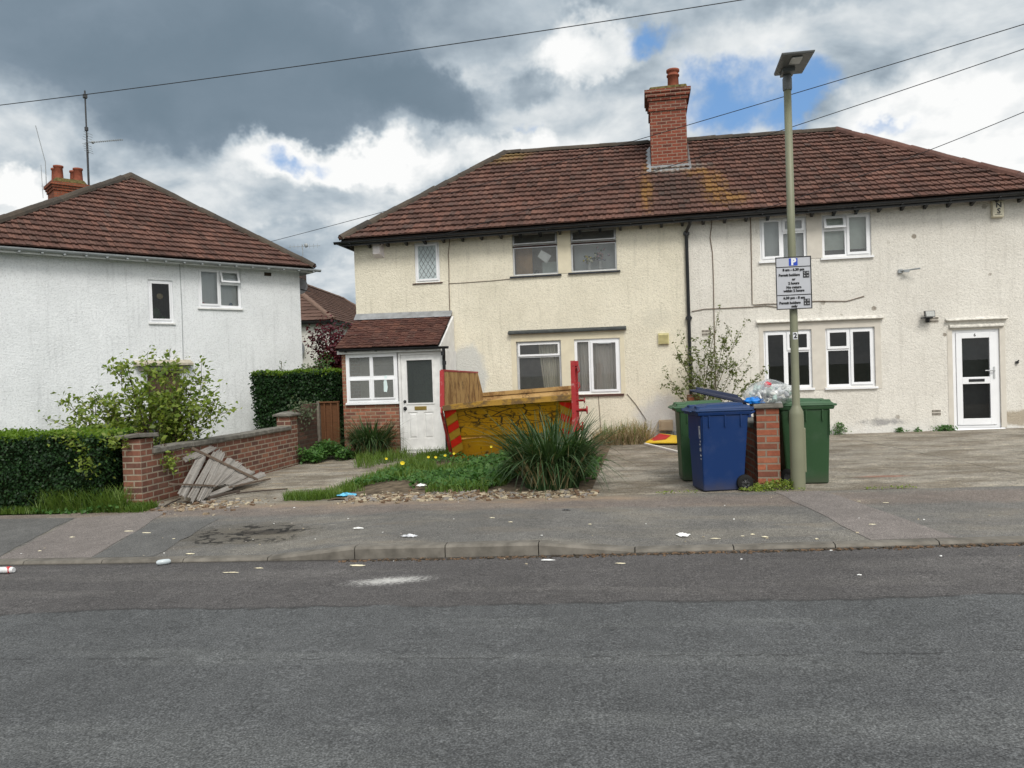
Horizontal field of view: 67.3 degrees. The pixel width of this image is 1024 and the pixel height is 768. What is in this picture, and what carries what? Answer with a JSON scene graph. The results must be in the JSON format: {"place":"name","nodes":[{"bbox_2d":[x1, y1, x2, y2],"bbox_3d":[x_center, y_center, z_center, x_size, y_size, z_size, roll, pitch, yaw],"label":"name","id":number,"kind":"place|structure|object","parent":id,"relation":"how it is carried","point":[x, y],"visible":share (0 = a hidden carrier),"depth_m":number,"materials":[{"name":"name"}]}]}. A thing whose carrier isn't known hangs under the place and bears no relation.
{"place":"outdoors","nodes":[
{"label":"outdoors","id":0,"kind":"place"},
{"bbox_2d":[2,513,62,514],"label":"garden ground","id":1,"kind":"structure","parent":0,"point":[30,514],"depth_m":10.68,"materials":[{"name":"brown soil"}]},
{"bbox_2d":[0,426,136,514],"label":"clipped hedge","id":2,"kind":"object","parent":1,"relation":"on","point":[30,461],"visible":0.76,"depth_m":10.64,"materials":[{"name":"green plant"}]},
{"bbox_2d":[47,420,146,479],"bbox_3d":[-5.668,0.896,10.903,0.985,0.835,1.556,-2,1,10],"label":"trailing rose","id":3,"kind":"object","parent":2,"relation":"attached to","point":[110,441],"visible":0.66,"depth_m":10.48,"materials":[{"name":"green plant"}]},
{"bbox_2d":[0,499,158,514],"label":"grass verge","id":4,"kind":"object","parent":1,"relation":"on","point":[138,506],"depth_m":10.46,"materials":[{"name":"green plant"}]},
{"bbox_2d":[31,501,128,514],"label":"verge weeds","id":5,"kind":"object","parent":4,"relation":"on","point":[50,511],"visible":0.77,"depth_m":10.36,"materials":[{"name":"green plant"}]},
{"bbox_2d":[23,480,149,513],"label":"grass verge","id":6,"kind":"object","parent":1,"relation":"on","point":[121,499],"depth_m":10.41,"materials":[{"name":"green plant"}]},
{"bbox_2d":[38,345,241,445],"bbox_3d":[-6.013,0.539,12.463,3.268,2.352,1.249,-2,1,10],"label":"rose bush","id":7,"kind":"object","parent":1,"relation":"on","point":[172,422],"visible":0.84,"depth_m":12.21,"materials":[{"name":"green plant"}]},
{"bbox_2d":[115,403,323,502],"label":"garden wall","id":8,"kind":"structure","parent":1,"relation":"on","point":[268,450],"depth_m":12.60,"materials":[{"name":"brick"}]},
{"bbox_2d":[159,443,194,475],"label":"wall sprig","id":9,"kind":"object","parent":8,"relation":"attached to","point":[168,463],"depth_m":11.19,"materials":[{"name":"green plant"}]},
{"bbox_2d":[287,394,320,431],"bbox_3d":[-4.291,0.590,15.831,0.727,0.791,0.952,-2,1,-23],"label":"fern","id":10,"kind":"object","parent":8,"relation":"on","point":[309,414],"visible":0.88,"depth_m":15.81,"materials":[{"name":"green plant"}]},
{"bbox_2d":[247,367,344,446],"bbox_3d":[-5.150,0.686,18.713,2.413,2.184,1.027,-2,1,10],"label":"clipped hedge","id":11,"kind":"object","parent":1,"relation":"on","point":[274,391],"visible":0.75,"depth_m":18.42,"materials":[{"name":"green plant"}]},
{"bbox_2d":[279,358,331,370],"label":"young shoots","id":12,"kind":"object","parent":11,"relation":"on","point":[304,364],"visible":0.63,"depth_m":18.66,"materials":[{"name":"green plant"}]},
{"bbox_2d":[303,351,340,368],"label":"dark bush","id":13,"kind":"object","parent":1,"relation":"on","point":[329,361],"visible":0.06,"depth_m":22.04,"materials":[{"name":"green plant"}]},
{"bbox_2d":[302,312,353,368],"bbox_3d":[-4.895,-0.201,23.286,2.549,4.011,2.095,-2,1,10],"label":"red leaved tree","id":14,"kind":"object","parent":1,"relation":"on","point":[332,353],"visible":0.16,"depth_m":22.98,"materials":[{"name":"purple plant"}]},
{"bbox_2d":[316,401,340,455],"bbox_3d":[-3.928,1.014,16.514,0.495,1.300,0.085,-2,1,10],"label":"fence panel","id":15,"kind":"object","parent":1,"relation":"on","point":[329,414],"visible":0.74,"depth_m":16.51,"materials":[{"name":"brown wood"}]},
{"bbox_2d":[130,421,166,444],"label":"sprig","id":16,"kind":"object","parent":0,"point":[154,432],"depth_m":13.84,"materials":[{"name":"green plant"}]},
{"bbox_2d":[0,0,740,105],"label":"overhead cable","id":17,"kind":"object","parent":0,"point":[379,54],"visible":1,"depth_m":14.47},
{"bbox_2d":[350,445,449,467],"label":"garden grass","id":18,"kind":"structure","parent":0,"point":[368,459],"depth_m":15.05,"materials":[{"name":"green plant"}]},
{"bbox_2d":[329,448,517,495],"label":"garden grass","id":19,"kind":"structure","parent":0,"point":[348,486],"depth_m":11.66,"materials":[{"name":"green plant"}]},
{"bbox_2d":[0,543,1023,767],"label":"road","id":20,"kind":"structure","parent":0,"point":[902,658],"depth_m":4.54,"materials":[{"name":"grey asphalt"}]},
{"bbox_2d":[0,566,15,572],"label":"drink can","id":21,"kind":"object","parent":20,"relation":"on","point":[9,569],"visible":1,"depth_m":7.50,"materials":[{"name":"white metal"}]},
{"bbox_2d":[156,559,170,564],"bbox_3d":[-3.423,1.748,7.553,0.130,0.055,0.055,-2,1,-27],"label":"crushed bottle","id":22,"kind":"object","parent":20,"relation":"on","point":[163,561],"visible":1,"depth_m":7.54,"materials":[{"name":"plastic"}]},
{"bbox_2d":[0,536,1023,564],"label":"kerb","id":23,"kind":"structure","parent":20,"relation":"on","point":[459,549],"depth_m":7.23,"materials":[{"name":"concrete"}]},
{"bbox_2d":[338,542,1023,561],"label":"grit","id":24,"kind":"object","parent":20,"relation":"on","point":[734,551],"visible":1,"depth_m":6.92,"materials":[{"name":"grit"},{"name":"soil"}]},
{"bbox_2d":[0,485,1023,558],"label":"pavement","id":25,"kind":"structure","parent":0,"point":[958,512],"depth_m":8.30,"materials":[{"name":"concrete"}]},
{"bbox_2d":[0,518,72,555],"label":"pavement patch","id":26,"kind":"object","parent":25,"relation":"on","point":[14,533],"visible":1,"depth_m":9.50,"materials":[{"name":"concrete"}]},
{"bbox_2d":[0,510,168,558],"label":"pavement patch","id":27,"kind":"object","parent":25,"relation":"on","point":[93,536],"visible":1,"depth_m":8.90,"materials":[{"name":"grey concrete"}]},
{"bbox_2d":[95,518,218,556],"bbox_3d":[-4.008,1.727,8.649,0.856,0.066,1.737,-2,1,-3],"label":"pavement patch","id":28,"kind":"object","parent":25,"relation":"on","point":[158,539],"visible":1,"depth_m":8.60,"materials":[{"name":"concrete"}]},
{"bbox_2d":[144,498,275,515],"bbox_3d":[-4.330,1.658,10.568,2.455,0.073,1.434,-2,1,10],"label":"rubble","id":29,"kind":"object","parent":25,"relation":"on","point":[206,504],"visible":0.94,"depth_m":10.45,"materials":[{"name":"grey gravel"}]},
{"bbox_2d":[402,534,417,536],"bbox_3d":[-1.036,1.520,7.745,0.180,0.022,0.113,-2,1,10],"label":"plastic film","id":30,"kind":"object","parent":25,"relation":"on","point":[410,535],"visible":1,"depth_m":7.72,"materials":[{"name":"white plastic"}]},
{"bbox_2d":[337,488,598,503],"bbox_3d":[-0.577,1.455,10.054,3.419,0.122,0.787,-2,1,10],"label":"rubble","id":31,"kind":"object","parent":25,"relation":"on","point":[474,495],"visible":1,"depth_m":10.00,"materials":[{"name":"grey gravel"}]},
{"bbox_2d":[20,497,1020,563],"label":"litter","id":32,"kind":"object","parent":25,"relation":"on","point":[592,535],"visible":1,"depth_m":7.92,"materials":[{"name":"white paper"}]},
{"bbox_2d":[676,532,690,536],"bbox_3d":[1.665,1.457,7.476,0.143,0.026,0.155,-2,1,10],"label":"torn paper","id":33,"kind":"object","parent":25,"relation":"on","point":[682,534],"visible":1,"depth_m":7.46,"materials":[{"name":"white paper"}]},
{"bbox_2d":[656,484,916,493],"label":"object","id":34,"kind":"object","parent":25,"relation":"on","point":[901,486],"visible":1,"depth_m":9.25,"materials":[{"name":"green plant"}]},
{"bbox_2d":[776,491,954,539],"bbox_3d":[3.564,1.337,8.069,0.745,0.089,2.402,-2,1,-3],"label":"pavement patch","id":35,"kind":"object","parent":25,"relation":"on","point":[854,516],"visible":1,"depth_m":7.74,"materials":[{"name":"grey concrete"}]},
{"bbox_2d":[0,0,1023,303],"label":"sky","id":36,"kind":"structure","parent":0,"point":[277,154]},
{"bbox_2d":[158,428,1023,505],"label":"driveway","id":37,"kind":"structure","parent":0,"point":[959,458],"depth_m":11.75,"materials":[{"name":"concrete"}]},
{"bbox_2d":[169,445,270,502],"bbox_3d":[-4.554,1.300,11.691,0.820,0.683,2.337,-2,1,10],"label":"broken fence panel","id":38,"kind":"object","parent":37,"relation":"on","point":[231,472],"visible":0.99,"depth_m":11.72,"materials":[{"name":"grey wood"}]},
{"bbox_2d":[207,490,239,499],"bbox_3d":[-4.200,1.615,11.217,0.041,0.051,0.634,-2,1,22],"label":"timber stick","id":39,"kind":"object","parent":37,"relation":"on","point":[220,495],"visible":0.95,"depth_m":11.18,"materials":[{"name":"wood"}]},
{"bbox_2d":[236,488,287,493],"bbox_3d":[-3.734,1.599,11.497,0.729,0.033,0.022,-2,1,-17],"label":"timber stick","id":40,"kind":"object","parent":37,"relation":"on","point":[261,490],"visible":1,"depth_m":11.48,"materials":[{"name":"wood"}]},
{"bbox_2d":[282,487,344,500],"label":"grass tussock","id":41,"kind":"object","parent":37,"relation":"on","point":[314,494],"depth_m":10.53,"materials":[{"name":"green plant"}]},
{"bbox_2d":[295,438,356,464],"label":"alley weeds","id":42,"kind":"object","parent":37,"relation":"on","point":[319,452],"visible":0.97,"depth_m":15.76,"materials":[{"name":"green plant"}]},
{"bbox_2d":[321,412,409,461],"bbox_3d":[-2.946,1.059,16.193,2.080,1.088,2.103,-2,1,10],"label":"strappy plant","id":43,"kind":"object","parent":37,"relation":"on","point":[365,438],"visible":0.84,"depth_m":15.93,"materials":[{"name":"green plant"}]},
{"bbox_2d":[329,443,610,499],"bbox_3d":[-0.151,1.388,13.543,3.530,0.153,7.220,-2,1,10],"label":"garden bed","id":44,"kind":"object","parent":37,"relation":"on","point":[399,486],"visible":0.11,"depth_m":10.72,"materials":[{"name":"soil"}]},
{"bbox_2d":[337,492,356,495],"bbox_3d":[-2.259,1.504,10.518,0.312,0.043,0.208,-2,1,10],"label":"blue wrapper","id":45,"kind":"object","parent":44,"relation":"on","point":[345,494],"visible":0.98,"depth_m":10.48,"materials":[{"name":"blue plastic"}]},
{"bbox_2d":[351,451,505,489],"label":"ground weeds","id":46,"kind":"object","parent":44,"relation":"on","point":[437,475],"visible":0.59,"depth_m":11.52,"materials":[{"name":"green plant"}]},
{"bbox_2d":[409,442,608,488],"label":"nettles","id":47,"kind":"object","parent":44,"relation":"on","point":[486,470],"visible":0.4,"depth_m":11.12,"materials":[{"name":"green plant"}]},
{"bbox_2d":[458,401,640,498],"bbox_3d":[0.540,0.816,10.493,2.632,1.266,2.666,-2,1,10],"label":"strappy plant","id":48,"kind":"object","parent":44,"relation":"on","point":[550,463],"visible":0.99,"depth_m":10.04,"materials":[{"name":"green plant"}]},
{"bbox_2d":[440,361,587,459],"bbox_3d":[0.290,0.524,14.900,2.570,1.849,3.520,-2,1,10],"label":"skip","id":49,"kind":"object","parent":37,"relation":"on","point":[466,402],"visible":0.79,"depth_m":13.55,"materials":[{"name":"yellow paint"}]},
{"bbox_2d":[588,417,665,444],"bbox_3d":[2.440,0.955,16.192,1.934,0.632,1.246,-2,1,10],"label":"dry grass clump","id":50,"kind":"object","parent":37,"relation":"on","point":[642,435],"visible":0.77,"depth_m":16.17,"materials":[{"name":"beige plant"}]},
{"bbox_2d":[645,433,676,442],"bbox_3d":[3.247,1.132,15.959,0.707,0.142,0.776,-1,1,34],"label":"fallen sign board","id":51,"kind":"object","parent":37,"relation":"on","point":[663,438],"visible":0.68,"depth_m":15.91,"materials":[{"name":"yellow plastic"}]},
{"bbox_2d":[644,443,677,452],"bbox_3d":[2.912,1.242,14.812,0.061,0.045,2.000,-2,1,-10],"label":"timber post","id":52,"kind":"object","parent":37,"relation":"on","point":[659,447],"visible":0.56,"depth_m":14.87,"materials":[{"name":"white wood"}]},
{"bbox_2d":[668,399,720,480],"bbox_3d":[2.604,0.768,10.633,0.830,1.085,0.610,-2,1,6],"label":"wheelie bin","id":53,"kind":"object","parent":37,"relation":"on","point":[684,452],"visible":0.31,"depth_m":10.42,"materials":[{"name":"green plastic"}]},
{"bbox_2d":[659,304,768,401],"bbox_3d":[4.112,-0.215,15.754,2.176,2.868,0.726,-2,1,10],"label":"garden shrub","id":54,"kind":"object","parent":37,"relation":"on","point":[710,357],"visible":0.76,"depth_m":15.81,"materials":[{"name":"green plant"}]},
{"bbox_2d":[681,402,754,491],"bbox_3d":[2.609,0.779,9.719,0.830,1.085,0.610,-2,1,-4],"label":"wheelie bin","id":55,"kind":"object","parent":37,"relation":"on","point":[718,435],"visible":0.99,"depth_m":9.47,"materials":[{"name":"blue plastic"}]},
{"bbox_2d":[690,387,746,404],"bbox_3d":[3.036,0.657,11.285,0.802,1.241,0.610,-2,1,14],"label":"wheelie bin","id":56,"kind":"object","parent":37,"relation":"on","point":[723,395],"visible":0.22,"depth_m":11.04,"materials":[{"name":"blue plastic"}]},
{"bbox_2d":[687,395,782,487],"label":"boundary wall","id":57,"kind":"structure","parent":37,"relation":"on","point":[762,460],"depth_m":9.58,"materials":[{"name":"red brick"}]},
{"bbox_2d":[744,381,791,403],"bbox_3d":[3.239,0.108,9.759,0.623,0.352,0.498,-2,1,10],"label":"recycling sack","id":58,"kind":"object","parent":57,"relation":"on","point":[764,392],"visible":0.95,"depth_m":9.66,"materials":[{"name":"white"}]},
{"bbox_2d":[739,478,792,490],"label":"pier weeds","id":59,"kind":"object","parent":37,"relation":"on","point":[768,485],"visible":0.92,"depth_m":9.39,"materials":[{"name":"green plant"}]},
{"bbox_2d":[774,50,814,489],"bbox_3d":[3.410,-1.253,9.131,0.365,5.180,0.616,-2,1,10],"label":"street lamp","id":60,"kind":"object","parent":37,"relation":"on","point":[789,64],"visible":0.97,"depth_m":9.28,"materials":[{"name":"grey metal"}]},
{"bbox_2d":[775,256,811,309],"bbox_3d":[3.386,-1.214,9.247,0.410,0.630,0.029,-2,1,10],"label":"parking sign","id":61,"kind":"object","parent":60,"relation":"attached to","point":[793,282],"visible":1,"depth_m":9.23,"materials":[{"name":"grey plastic"}]},
{"bbox_2d":[804,428,806,471],"bbox_3d":[3.547,0.801,9.345,0.038,0.540,0.080,-2,1,10],"label":"access door","id":62,"kind":"structure","parent":60,"relation":"in","point":[804,428],"depth_m":9.30,"materials":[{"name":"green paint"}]},
{"bbox_2d":[769,398,836,483],"bbox_3d":[3.725,0.719,9.931,0.830,1.085,0.610,-2,1,7],"label":"wheelie bin","id":63,"kind":"object","parent":37,"relation":"on","point":[816,411],"visible":0.53,"depth_m":9.67,"materials":[{"name":"green plastic"}]},
{"bbox_2d":[830,422,851,434],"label":"wall weed","id":64,"kind":"object","parent":37,"relation":"on","point":[841,429],"depth_m":15.99,"materials":[{"name":"green plant"}]},
{"bbox_2d":[894,427,908,432],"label":"wall weed","id":65,"kind":"object","parent":37,"relation":"on","point":[900,429],"depth_m":15.81,"materials":[{"name":"green plant"}]},
{"bbox_2d":[932,425,957,430],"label":"wall weed","id":66,"kind":"object","parent":37,"relation":"on","point":[943,427],"depth_m":15.65,"materials":[{"name":"green plant"}]},
{"bbox_2d":[274,24,1023,240],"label":"overhead cable","id":67,"kind":"object","parent":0,"point":[695,122],"visible":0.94,"depth_m":13.79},
{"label":"ground","id":68,"kind":"structure","parent":0,"visible":0},
{"bbox_2d":[0,90,320,440],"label":"white house","id":69,"kind":"structure","parent":68,"relation":"on","point":[94,278],"depth_m":18.20,"materials":[{"name":"paint"}]},
{"bbox_2d":[148,280,175,324],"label":"window","id":70,"kind":"structure","parent":69,"relation":"in","point":[154,314],"depth_m":18.31,"materials":[{"name":"white plastic"}]},
{"bbox_2d":[148,370,180,440],"bbox_3d":[-8.294,0.629,18.355,0.750,1.900,0.050,-3,1,-42],"label":"side door","id":71,"kind":"structure","parent":69,"relation":"in","point":[170,379],"depth_m":18.37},
{"bbox_2d":[197,268,242,309],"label":"window","id":72,"kind":"structure","parent":69,"relation":"in","point":[216,287],"depth_m":19.24,"materials":[{"name":"white plastic"}]},
{"bbox_2d":[294,243,355,368],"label":"house","id":73,"kind":"structure","parent":68,"relation":"on","point":[316,303],"depth_m":38.66,"materials":[{"name":"plaster render"},{"name":"roof tile"},{"name":"black plastic"}]},
{"bbox_2d":[333,68,1023,455],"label":"semi detached house","id":74,"kind":"structure","parent":68,"relation":"on","point":[911,318],"depth_m":16.63,"materials":[{"name":"paint"}]},
{"bbox_2d":[345,353,398,404],"bbox_3d":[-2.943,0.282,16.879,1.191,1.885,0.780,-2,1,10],"label":"window","id":75,"kind":"structure","parent":74,"relation":"in","point":[378,378],"depth_m":16.61,"materials":[{"name":"white plastic"}]},
{"bbox_2d":[398,351,445,452],"bbox_3d":[-1.931,0.429,16.379,1.000,2.240,0.130,-2,1,10],"label":"porch door","id":76,"kind":"structure","parent":74,"relation":"in","point":[418,374],"depth_m":16.39,"materials":[{"name":"white paint"}]},
{"bbox_2d":[413,241,442,283],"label":"window","id":77,"kind":"structure","parent":74,"relation":"in","point":[427,264],"depth_m":17.54,"materials":[{"name":"white plastic"}]},
{"bbox_2d":[510,231,561,277],"bbox_3d":[0.538,-2.885,17.260,1.155,1.000,0.437,-2,1,10],"label":"window","id":78,"kind":"structure","parent":74,"relation":"in","point":[524,256],"depth_m":17.23,"materials":[{"name":"glass"}]},
{"bbox_2d":[516,340,561,389],"bbox_3d":[0.632,-0.353,17.300,1.005,1.210,0.248,-2,1,10],"label":"window","id":79,"kind":"structure","parent":74,"relation":"in","point":[549,354],"depth_m":17.32,"materials":[{"name":"plastic"}]},
{"bbox_2d":[583,254,597,269],"bbox_3d":[1.748,-2.693,17.083,0.358,0.372,0.203,-2,1,10],"label":"flower vase","id":80,"kind":"object","parent":74,"relation":"in","point":[589,260],"visible":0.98,"depth_m":17.06,"materials":[{"name":"grey plant"}]},
{"bbox_2d":[568,227,619,274],"bbox_3d":[1.824,-2.928,17.075,1.140,0.979,0.505,-2,1,10],"label":"window","id":81,"kind":"structure","parent":74,"relation":"in","point":[587,247],"depth_m":17.24,"materials":[{"name":"glass"}]},
{"bbox_2d":[574,338,623,395],"bbox_3d":[1.900,-0.370,17.019,1.118,1.259,0.299,-2,1,10],"label":"window","id":82,"kind":"structure","parent":74,"relation":"in","point":[599,374],"depth_m":17.10,"materials":[{"name":"white plastic"}]},
{"bbox_2d":[593,246,609,269],"bbox_3d":[1.984,-2.791,17.051,0.375,0.553,0.199,-2,1,10],"label":"flower vase","id":83,"kind":"object","parent":74,"relation":"in","point":[598,254],"visible":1,"depth_m":17.02,"materials":[{"name":"grey plant"}]},
{"bbox_2d":[446,49,1023,233],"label":"overhead cable","id":84,"kind":"object","parent":74,"relation":"attached to","point":[756,138],"visible":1,"depth_m":12.99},
{"bbox_2d":[759,216,806,263],"bbox_3d":[5.728,-3.047,16.282,1.015,0.955,0.255,-2,1,10],"label":"window","id":85,"kind":"structure","parent":74,"relation":"in","point":[773,232],"depth_m":16.33,"materials":[{"name":"white plastic"}]},
{"bbox_2d":[763,329,814,390],"bbox_3d":[5.833,-0.501,16.269,1.040,1.272,0.155,-2,1,10],"label":"window","id":86,"kind":"structure","parent":74,"relation":"in","point":[786,344],"depth_m":16.27,"materials":[{"name":"white plastic"}]},
{"bbox_2d":[821,212,873,259],"bbox_3d":[6.969,-3.082,16.079,1.038,0.948,0.314,-2,1,10],"label":"window","id":87,"kind":"structure","parent":74,"relation":"in","point":[846,234],"depth_m":16.12,"materials":[{"name":"white plastic"}]},
{"bbox_2d":[825,327,878,389],"bbox_3d":[7.060,-0.537,16.058,1.039,1.280,0.155,-2,1,10],"label":"window","id":88,"kind":"structure","parent":74,"relation":"in","point":[849,331],"depth_m":16.05,"materials":[{"name":"white plastic"}]},
{"bbox_2d":[754,112,1023,211],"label":"overhead cable","id":89,"kind":"object","parent":74,"relation":"attached to","point":[899,161],"visible":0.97,"depth_m":13.54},
{"bbox_2d":[952,329,1005,429],"bbox_3d":[9.487,-0.080,15.762,0.965,2.076,0.410,-2,1,10],"label":"front door","id":90,"kind":"structure","parent":74,"relation":"in","point":[976,376],"depth_m":15.71,"materials":[{"name":"white plastic"}]}
]}

